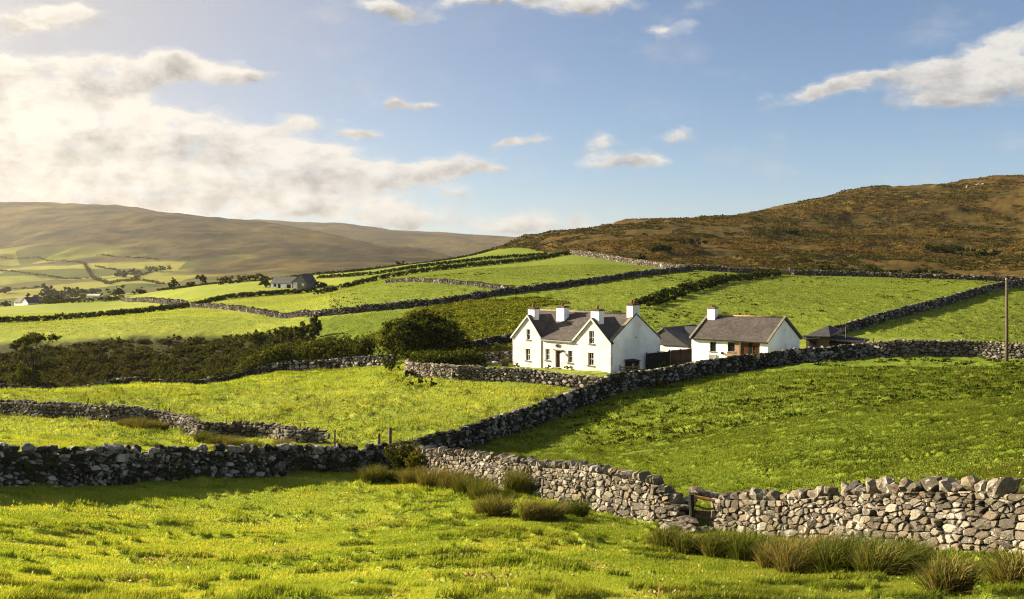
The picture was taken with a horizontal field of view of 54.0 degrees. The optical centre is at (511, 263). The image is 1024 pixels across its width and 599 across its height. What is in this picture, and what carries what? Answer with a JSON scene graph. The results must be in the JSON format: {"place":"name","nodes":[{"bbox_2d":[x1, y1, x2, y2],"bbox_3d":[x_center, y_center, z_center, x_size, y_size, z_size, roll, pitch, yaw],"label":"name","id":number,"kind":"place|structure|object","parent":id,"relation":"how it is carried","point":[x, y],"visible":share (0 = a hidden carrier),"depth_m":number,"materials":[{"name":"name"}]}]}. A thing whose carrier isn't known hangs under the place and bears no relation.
{"place":"outdoors","nodes":[
{"label":"outdoors","id":0,"kind":"place"},
{"bbox_2d":[0,202,453,306],"bbox_3d":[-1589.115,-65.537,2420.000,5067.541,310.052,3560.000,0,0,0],"label":"valley slope","id":1,"kind":"structure","parent":0,"point":[188,247],"depth_m":2261.89,"materials":[{"name":"plant"}]},
{"bbox_2d":[0,269,88,278],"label":"valley hedge","id":2,"kind":"object","parent":1,"relation":"on","point":[35,274],"visible":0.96,"depth_m":1573.00,"materials":[{"name":"green plant"}]},
{"bbox_2d":[32,291,58,299],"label":"valley tree","id":3,"kind":"object","parent":1,"relation":"on","point":[43,295],"visible":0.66,"depth_m":997.92,"materials":[{"name":"green plant"}]},
{"bbox_2d":[41,283,55,295],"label":"valley tree","id":4,"kind":"object","parent":1,"relation":"on","point":[48,290],"visible":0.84,"depth_m":1007.86,"materials":[{"name":"green plant"}]},
{"bbox_2d":[61,287,73,297],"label":"valley tree","id":5,"kind":"object","parent":1,"relation":"on","point":[68,292],"visible":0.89,"depth_m":999.33,"materials":[{"name":"green plant"}]},
{"bbox_2d":[72,287,86,297],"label":"valley tree","id":6,"kind":"object","parent":1,"relation":"on","point":[77,292],"visible":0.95,"depth_m":987.15,"materials":[{"name":"green plant"}]},
{"bbox_2d":[81,262,112,283],"bbox_3d":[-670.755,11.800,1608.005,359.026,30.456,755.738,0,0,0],"label":"valley hedge","id":7,"kind":"object","parent":1,"relation":"on","point":[89,272],"visible":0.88,"depth_m":1531.92,"materials":[{"name":"green plant"}]},
{"bbox_2d":[95,265,151,275],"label":"valley hedge","id":8,"kind":"object","parent":1,"relation":"on","point":[138,273],"visible":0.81,"depth_m":1665.28,"materials":[{"name":"green plant"}]},
{"bbox_2d":[104,278,170,283],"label":"valley hedge","id":9,"kind":"object","parent":1,"relation":"on","point":[147,280],"visible":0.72,"depth_m":1290.63,"materials":[{"name":"green plant"}]},
{"bbox_2d":[241,219,516,256],"bbox_3d":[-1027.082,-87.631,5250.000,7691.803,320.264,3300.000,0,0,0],"label":"hills","id":10,"kind":"structure","parent":0,"point":[452,244],"depth_m":4624.57,"materials":[{"name":"plant"}]},
{"bbox_2d":[0,175,1023,598],"bbox_3d":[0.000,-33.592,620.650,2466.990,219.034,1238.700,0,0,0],"label":"ground","id":11,"kind":"structure","parent":0,"point":[944,211],"depth_m":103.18,"materials":[{"name":"plant"}]},
{"bbox_2d":[14,296,38,305],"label":"cottage","id":12,"kind":"structure","parent":11,"relation":"on","point":[25,300],"depth_m":467.93,"materials":[{"name":"paint"}]},
{"bbox_2d":[5,331,62,388],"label":"gully tree","id":13,"kind":"object","parent":11,"relation":"on","point":[23,375],"visible":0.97,"depth_m":125.73,"materials":[{"name":"green plant"}]},
{"bbox_2d":[39,295,121,303],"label":"field hedge","id":14,"kind":"object","parent":11,"relation":"on","point":[68,300],"visible":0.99,"depth_m":452.38,"materials":[{"name":"green plant"}]},
{"bbox_2d":[0,302,188,322],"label":"field hedge","id":15,"kind":"object","parent":11,"relation":"on","point":[120,311],"visible":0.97,"depth_m":267.20,"materials":[{"name":"green plant"}]},
{"bbox_2d":[100,284,124,297],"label":"skyline tree","id":16,"kind":"object","parent":11,"relation":"on","point":[118,291],"visible":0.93,"depth_m":478.85,"materials":[{"name":"green plant"}]},
{"bbox_2d":[118,415,149,428],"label":"rush clump","id":17,"kind":"object","parent":11,"relation":"on","point":[129,423],"visible":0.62,"depth_m":67.32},
{"bbox_2d":[131,418,161,428],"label":"rush clump","id":18,"kind":"object","parent":11,"relation":"on","point":[136,424],"visible":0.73,"depth_m":66.70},
{"bbox_2d":[120,296,188,304],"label":"field wall","id":19,"kind":"structure","parent":11,"relation":"on","point":[162,300],"depth_m":348.99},
{"bbox_2d":[0,329,313,387],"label":"gully scrub","id":20,"kind":"object","parent":11,"relation":"on","point":[68,361],"visible":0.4,"depth_m":162.58,"materials":[{"name":"green plant"}]},
{"bbox_2d":[147,417,170,429],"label":"rush clump","id":21,"kind":"object","parent":11,"relation":"on","point":[164,425],"visible":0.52,"depth_m":67.91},
{"bbox_2d":[0,399,330,443],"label":"stone wall","id":22,"kind":"structure","parent":11,"relation":"on","point":[189,424],"depth_m":69.23,"materials":[{"name":"stone"}]},
{"bbox_2d":[0,442,396,487],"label":"stone wall","id":23,"kind":"structure","parent":11,"relation":"on","point":[105,464],"depth_m":43.95,"materials":[{"name":"stone"}]},
{"bbox_2d":[0,354,398,389],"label":"stone wall","id":24,"kind":"structure","parent":11,"relation":"on","point":[347,362],"depth_m":115.50,"materials":[{"name":"stone"}]},
{"bbox_2d":[190,429,218,441],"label":"rush clump","id":25,"kind":"object","parent":11,"relation":"on","point":[200,437],"visible":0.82,"depth_m":62.29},
{"bbox_2d":[201,434,231,443],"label":"rush clump","id":26,"kind":"object","parent":11,"relation":"on","point":[217,440],"visible":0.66,"depth_m":61.82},
{"bbox_2d":[221,436,247,446],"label":"rush clump","id":27,"kind":"object","parent":11,"relation":"on","point":[231,441],"visible":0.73,"depth_m":60.86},
{"bbox_2d":[217,273,265,284],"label":"field hedge","id":28,"kind":"object","parent":11,"relation":"on","point":[222,280],"visible":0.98,"depth_m":400.03,"materials":[{"name":"green plant"}]},
{"bbox_2d":[191,287,316,302],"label":"field hedge","id":29,"kind":"object","parent":11,"relation":"on","point":[242,294],"visible":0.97,"depth_m":314.12,"materials":[{"name":"green plant"}]},
{"bbox_2d":[187,302,323,318],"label":"field wall","id":30,"kind":"structure","parent":11,"relation":"on","point":[273,313],"depth_m":222.95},
{"bbox_2d":[238,329,278,344],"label":"gully bush","id":31,"kind":"object","parent":11,"relation":"on","point":[255,336],"visible":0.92,"depth_m":171.19,"materials":[{"name":"green plant"}]},
{"bbox_2d":[258,276,270,286],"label":"skyline tree","id":32,"kind":"object","parent":11,"relation":"on","point":[266,283],"visible":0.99,"depth_m":351.58,"materials":[{"name":"green plant"}]},
{"bbox_2d":[269,437,293,445],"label":"rush clump","id":33,"kind":"object","parent":11,"relation":"on","point":[276,442],"visible":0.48,"depth_m":58.40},
{"bbox_2d":[271,326,297,342],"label":"gully bush","id":34,"kind":"object","parent":11,"relation":"on","point":[288,336],"visible":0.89,"depth_m":167.60,"materials":[{"name":"green plant"}]},
{"bbox_2d":[270,274,316,288],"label":"farm","id":35,"kind":"object","parent":11,"relation":"on","point":[301,281],"visible":0.86,"depth_m":345.44,"materials":[{"name":"paint"}]},
{"bbox_2d":[289,321,317,339],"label":"gully bush","id":36,"kind":"object","parent":11,"relation":"on","point":[302,331],"visible":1,"depth_m":164.61,"materials":[{"name":"green plant"}]},
{"bbox_2d":[234,331,378,373],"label":"hedgerow","id":37,"kind":"object","parent":11,"relation":"on","point":[329,348],"visible":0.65,"depth_m":120.91,"materials":[{"name":"green plant"}]},
{"bbox_2d":[309,314,322,338],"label":"gully bush","id":38,"kind":"object","parent":11,"relation":"on","point":[314,320],"visible":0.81,"depth_m":167.72,"materials":[{"name":"green plant"}]},
{"bbox_2d":[156,249,490,290],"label":"field hedge","id":39,"kind":"object","parent":11,"relation":"on","point":[321,273],"visible":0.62,"depth_m":455.95,"materials":[{"name":"green plant"}]},
{"bbox_2d":[347,462,395,483],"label":"rush clump","id":40,"kind":"object","parent":11,"relation":"on","point":[366,475],"visible":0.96,"depth_m":47.16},
{"bbox_2d":[383,469,399,482],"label":"rush clump","id":41,"kind":"object","parent":11,"relation":"on","point":[391,478],"visible":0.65,"depth_m":47.59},
{"bbox_2d":[383,359,399,369],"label":"bank bush","id":42,"kind":"object","parent":11,"relation":"on","point":[388,364],"visible":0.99,"depth_m":103.89,"materials":[{"name":"green plant"}]},
{"bbox_2d":[382,440,418,470],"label":"corner bush","id":43,"kind":"object","parent":11,"relation":"on","point":[399,455],"visible":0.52,"depth_m":50.92,"materials":[{"name":"green plant"}]},
{"bbox_2d":[389,465,427,484],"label":"rush clump","id":44,"kind":"object","parent":11,"relation":"on","point":[406,477],"visible":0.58,"depth_m":46.59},
{"bbox_2d":[403,446,424,470],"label":"corner bush","id":45,"kind":"object","parent":11,"relation":"on","point":[414,459],"visible":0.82,"depth_m":49.92,"materials":[{"name":"green plant"}]},
{"bbox_2d":[376,307,473,361],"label":"broad tree","id":46,"kind":"object","parent":11,"relation":"on","point":[436,332],"visible":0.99,"depth_m":110.15,"materials":[{"name":"green plant"}]},
{"bbox_2d":[316,252,547,278],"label":"field hedge","id":47,"kind":"object","parent":11,"relation":"on","point":[425,265],"visible":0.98,"depth_m":384.45,"materials":[{"name":"green plant"}]},
{"bbox_2d":[404,359,461,379],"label":"garden wall","id":48,"kind":"structure","parent":11,"relation":"on","point":[429,370],"depth_m":92.87,"materials":[{"name":"grey stone"}]},
{"bbox_2d":[313,250,568,294],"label":"field hedge","id":49,"kind":"object","parent":11,"relation":"on","point":[427,269],"visible":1,"depth_m":339.49,"materials":[{"name":"green plant"}]},
{"bbox_2d":[408,464,473,488],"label":"rush clump","id":50,"kind":"object","parent":11,"relation":"on","point":[426,481],"visible":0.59,"depth_m":44.43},
{"bbox_2d":[57,366,836,445],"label":"dock weeds","id":51,"kind":"object","parent":11,"relation":"on","point":[389,416],"visible":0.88,"depth_m":81.35,"materials":[{"name":"green plant"}]},
{"bbox_2d":[408,348,487,366],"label":"garden hedge","id":52,"kind":"object","parent":11,"relation":"on","point":[458,357],"visible":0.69,"depth_m":97.26,"materials":[{"name":"green plant"}]},
{"bbox_2d":[385,277,512,288],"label":"field wall","id":53,"kind":"structure","parent":11,"relation":"on","point":[458,282],"depth_m":245.91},
{"bbox_2d":[431,471,478,488],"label":"rush clump","id":54,"kind":"object","parent":11,"relation":"on","point":[443,483],"visible":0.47,"depth_m":43.67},
{"bbox_2d":[364,296,569,355],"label":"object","id":55,"kind":"object","parent":11,"relation":"on","point":[471,322],"visible":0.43,"depth_m":166.35,"materials":[{"name":"green plant"}]},
{"bbox_2d":[446,474,498,493],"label":"rush clump","id":56,"kind":"object","parent":11,"relation":"on","point":[457,486],"visible":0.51,"depth_m":40.93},
{"bbox_2d":[462,350,512,364],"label":"garden wall","id":57,"kind":"structure","parent":11,"relation":"on","point":[491,356],"depth_m":108.01,"materials":[{"name":"stone"}]},
{"bbox_2d":[464,477,512,499],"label":"rush clump","id":58,"kind":"object","parent":11,"relation":"on","point":[474,489],"visible":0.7,"depth_m":39.51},
{"bbox_2d":[460,489,522,516],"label":"rush clump","id":59,"kind":"object","parent":11,"relation":"on","point":[497,508],"visible":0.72,"depth_m":33.89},
{"bbox_2d":[470,333,512,347],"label":"field wall","id":60,"kind":"structure","parent":11,"relation":"on","point":[498,339],"depth_m":126.00,"materials":[{"name":"stone"}]},
{"bbox_2d":[471,343,512,352],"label":"garden hedge","id":61,"kind":"object","parent":11,"relation":"on","point":[500,348],"visible":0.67,"depth_m":112.82,"materials":[{"name":"green plant"}]},
{"bbox_2d":[315,266,691,315],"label":"field wall","id":62,"kind":"structure","parent":11,"relation":"on","point":[449,299],"depth_m":198.00,"materials":[{"name":"stone"}]},
{"bbox_2d":[0,390,1023,527],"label":"pasture grass","id":63,"kind":"structure","parent":11,"relation":"on","point":[446,492],"depth_m":43.47,"materials":[{"name":"plant"}]},
{"bbox_2d":[0,351,1023,448],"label":"pasture grass","id":64,"kind":"structure","parent":11,"relation":"on","point":[319,383],"depth_m":78.00,"materials":[{"name":"plant"}]},
{"bbox_2d":[0,562,1023,598],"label":"meadow grass","id":65,"kind":"structure","parent":11,"relation":"on","point":[608,585],"depth_m":14.91,"materials":[{"name":"plant"}]},
{"bbox_2d":[0,264,1023,354],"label":"pasture grass","id":66,"kind":"structure","parent":11,"relation":"on","point":[186,312],"depth_m":219.82,"materials":[{"name":"plant"}]},
{"bbox_2d":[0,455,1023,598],"bbox_3d":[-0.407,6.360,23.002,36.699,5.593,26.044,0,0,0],"label":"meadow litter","id":67,"kind":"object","parent":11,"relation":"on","point":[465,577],"visible":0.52,"depth_m":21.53,"materials":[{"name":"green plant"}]},
{"bbox_2d":[495,465,538,492],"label":"rush clump","id":68,"kind":"object","parent":11,"relation":"on","point":[521,482],"visible":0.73,"depth_m":40.03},
{"bbox_2d":[512,497,556,520],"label":"rush clump","id":69,"kind":"object","parent":11,"relation":"on","point":[526,512],"visible":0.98,"depth_m":32.42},
{"bbox_2d":[390,445,688,525],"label":"stone wall","id":70,"kind":"structure","parent":11,"relation":"on","point":[647,496],"depth_m":36.88,"materials":[{"name":"stone"}]},
{"bbox_2d":[668,503,688,510],"bbox_3d":[5.384,7.740,31.933,0.784,0.237,0.543,2,-8,15],"label":"fallen stone","id":71,"kind":"object","parent":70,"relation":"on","point":[683,506],"visible":0.89,"depth_m":31.73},
{"bbox_2d":[677,514,698,523],"bbox_3d":[5.542,8.040,31.498,0.749,0.252,0.504,7,0,32],"label":"fallen stone","id":72,"kind":"object","parent":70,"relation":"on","point":[690,520],"visible":0.9,"depth_m":31.38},
{"bbox_2d":[455,365,624,388],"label":"garden wall","id":73,"kind":"structure","parent":11,"relation":"on","point":[505,374],"depth_m":88.39,"materials":[{"name":"grey stone"}]},
{"bbox_2d":[531,498,574,520],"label":"rush clump","id":74,"kind":"object","parent":11,"relation":"on","point":[556,514],"visible":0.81,"depth_m":32.47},
{"bbox_2d":[543,495,605,516],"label":"rush clump","id":75,"kind":"object","parent":11,"relation":"on","point":[578,510],"visible":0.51,"depth_m":33.79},
{"bbox_2d":[510,300,660,372],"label":"farmhouse","id":76,"kind":"object","parent":11,"relation":"on","point":[597,338],"visible":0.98,"depth_m":99.84,"materials":[{"name":"white paint"}]},
{"bbox_2d":[396,342,869,448],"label":"stone wall","id":77,"kind":"structure","parent":11,"relation":"on","point":[487,430],"depth_m":82.14,"materials":[{"name":"stone"}]},
{"bbox_2d":[625,359,640,370],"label":"log store","id":78,"kind":"structure","parent":11,"relation":"on","point":[632,362],"depth_m":97.39,"materials":[{"name":"brown wood"}]},
{"bbox_2d":[646,350,669,368],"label":"board fence","id":79,"kind":"object","parent":11,"relation":"on","point":[655,358],"visible":0.6,"depth_m":100.48,"materials":[{"name":"brown wood"}]},
{"bbox_2d":[649,243,671,251],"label":"gorse bush","id":80,"kind":"object","parent":11,"relation":"on","point":[660,246],"visible":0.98,"depth_m":419.19,"materials":[{"name":"green plant"}]},
{"bbox_2d":[636,521,702,549],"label":"rush clump","id":81,"kind":"object","parent":11,"relation":"on","point":[662,539],"visible":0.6,"depth_m":26.73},
{"bbox_2d":[569,249,781,273],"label":"moor wall","id":82,"kind":"structure","parent":11,"relation":"on","point":[664,265],"depth_m":317.23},
{"bbox_2d":[329,269,1023,444],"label":"field tussocks","id":83,"kind":"object","parent":11,"relation":"on","point":[848,393],"visible":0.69,"depth_m":73.25,"materials":[{"name":"green plant"}]},
{"bbox_2d":[656,324,696,350],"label":"annex","id":84,"kind":"object","parent":11,"relation":"on","point":[675,338],"visible":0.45,"depth_m":119.90,"materials":[{"name":"grey stone"}]},
{"bbox_2d":[668,520,687,531],"bbox_3d":[5.154,8.206,31.183,0.596,0.484,0.357,1,5,11],"label":"fallen stone","id":85,"kind":"object","parent":11,"relation":"on","point":[682,522],"visible":0.43,"depth_m":31.08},
{"bbox_2d":[669,348,691,365],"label":"board fence","id":86,"kind":"object","parent":11,"relation":"on","point":[679,356],"visible":0.61,"depth_m":104.32,"materials":[{"name":"brown wood"}]},
{"bbox_2d":[660,237,707,244],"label":"gorse bush","id":87,"kind":"object","parent":11,"relation":"on","point":[690,240],"visible":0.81,"depth_m":454.20,"materials":[{"name":"green plant"}]},
{"bbox_2d":[667,526,710,555],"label":"rush clump","id":88,"kind":"object","parent":11,"relation":"on","point":[682,545],"visible":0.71,"depth_m":26.14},
{"bbox_2d":[681,524,698,533],"bbox_3d":[5.516,8.184,30.933,0.516,0.342,0.425,0,6,45],"label":"fallen stone","id":89,"kind":"object","parent":11,"relation":"on","point":[693,528],"visible":0.71,"depth_m":30.79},
{"bbox_2d":[695,489,720,497],"bbox_3d":[6.251,7.427,32.307,0.892,0.295,0.530,9,-7,8],"label":"fallen stone","id":90,"kind":"object","parent":11,"relation":"on","point":[709,493],"visible":0.76,"depth_m":32.12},
{"bbox_2d":[634,269,782,306],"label":"earth bank","id":91,"kind":"structure","parent":11,"relation":"on","point":[656,298],"depth_m":204.32,"materials":[{"name":"green plant"}]},
{"bbox_2d":[688,523,761,558],"bbox_3d":[5.445,7.049,25.349,2.111,0.928,2.273,0,0,27],"label":"rush clump","id":92,"kind":"object","parent":11,"relation":"on","point":[710,548],"visible":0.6,"depth_m":25.20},
{"bbox_2d":[689,305,802,360],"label":"cottage","id":93,"kind":"structure","parent":11,"relation":"on","point":[714,334],"depth_m":112.20,"materials":[{"name":"white paint"}]},
{"bbox_2d":[482,174,1023,277],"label":"heather tufts","id":94,"kind":"object","parent":11,"relation":"on","point":[850,260],"visible":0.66,"depth_m":510.82,"materials":[{"name":"brown plant"}]},
{"bbox_2d":[712,523,793,561],"bbox_3d":[6.017,6.938,24.628,2.338,0.900,2.102,0,0,-30],"label":"rush clump","id":95,"kind":"object","parent":11,"relation":"on","point":[738,552],"visible":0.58,"depth_m":24.54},
{"bbox_2d":[741,536,799,568],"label":"rush clump","id":96,"kind":"object","parent":11,"relation":"on","point":[764,560],"visible":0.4,"depth_m":23.00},
{"bbox_2d":[751,529,853,574],"bbox_3d":[6.346,6.262,21.528,2.456,0.998,2.582,0,0,0],"label":"rush clump","id":97,"kind":"object","parent":11,"relation":"on","point":[786,561],"visible":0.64,"depth_m":21.36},
{"bbox_2d":[779,529,851,552],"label":"rush clump","id":98,"kind":"object","parent":11,"relation":"on","point":[816,538],"visible":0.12,"depth_m":22.98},
{"bbox_2d":[800,325,869,347],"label":"shed","id":99,"kind":"structure","parent":11,"relation":"on","point":[828,336],"depth_m":116.23,"materials":[{"name":"grey wood"}]},
{"bbox_2d":[785,525,889,573],"bbox_3d":[7.039,6.114,21.070,2.869,1.013,2.437,0,0,0],"label":"rush clump","id":100,"kind":"object","parent":11,"relation":"on","point":[833,562],"visible":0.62,"depth_m":20.88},
{"bbox_2d":[819,528,908,552],"bbox_3d":[7.582,6.170,21.472,2.463,0.970,2.153,0,0,0],"label":"rush clump","id":101,"kind":"object","parent":11,"relation":"on","point":[861,539],"visible":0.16,"depth_m":21.64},
{"bbox_2d":[708,475,1023,554],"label":"stone wall","id":102,"kind":"structure","parent":11,"relation":"on","point":[973,512],"depth_m":24.41,"materials":[{"name":"stone"}]},
{"bbox_2d":[689,494,716,526],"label":"broken gate","id":103,"kind":"structure","parent":102,"relation":"attached to","point":[693,512],"depth_m":31.46,"materials":[{"name":"brown wood"}]},
{"bbox_2d":[839,531,945,576],"bbox_3d":[7.559,5.877,20.034,2.443,0.896,2.199,0,0,0],"label":"rush clump","id":104,"kind":"object","parent":11,"relation":"on","point":[884,560],"visible":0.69,"depth_m":19.86,"materials":[{"name":"plant"}]},
{"bbox_2d":[791,270,1023,280],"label":"moor wall","id":105,"kind":"structure","parent":11,"relation":"on","point":[859,273],"depth_m":296.37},
{"bbox_2d":[871,532,948,568],"bbox_3d":[8.249,5.966,20.706,1.960,0.735,1.671,0,0,41],"label":"rush clump","id":106,"kind":"object","parent":11,"relation":"on","point":[924,549],"visible":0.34,"depth_m":20.61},
{"bbox_2d":[833,279,1023,334],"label":"field wall","id":107,"kind":"structure","parent":11,"relation":"on","point":[879,317],"depth_m":175.54,"materials":[{"name":"stone"}]},
{"bbox_2d":[893,547,995,596],"bbox_3d":[6.216,4.377,14.062,1.836,0.752,1.798,0,0,0],"label":"rush clump","id":108,"kind":"object","parent":11,"relation":"on","point":[943,576],"visible":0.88,"depth_m":13.96,"materials":[{"name":"plant"}]},
{"bbox_2d":[868,339,1023,358],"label":"field wall","id":109,"kind":"structure","parent":11,"relation":"on","point":[960,347],"depth_m":104.60,"materials":[{"name":"grey stone"}]},
{"bbox_2d":[922,241,975,253],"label":"gorse bush","id":110,"kind":"object","parent":11,"relation":"on","point":[942,249],"visible":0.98,"depth_m":469.49,"materials":[{"name":"green plant"}]},
{"bbox_2d":[959,247,1002,255],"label":"gorse bush","id":111,"kind":"object","parent":11,"relation":"on","point":[983,252],"visible":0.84,"depth_m":458.44,"materials":[{"name":"green plant"}]},
{"bbox_2d":[947,539,1023,585],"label":"rush clump","id":112,"kind":"object","parent":11,"relation":"on","point":[1004,568],"visible":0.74,"depth_m":13.66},
{"bbox_2d":[1005,278,1008,360],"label":"utility pole","id":113,"kind":"object","parent":11,"relation":"on","point":[1006,324],"visible":0.9,"depth_m":96.90,"materials":[{"name":"brown wood"}]},
{"bbox_2d":[0,0,1023,236],"label":"sky","id":114,"kind":"structure","parent":0,"point":[510,118],"materials":[{"name":"blue"}]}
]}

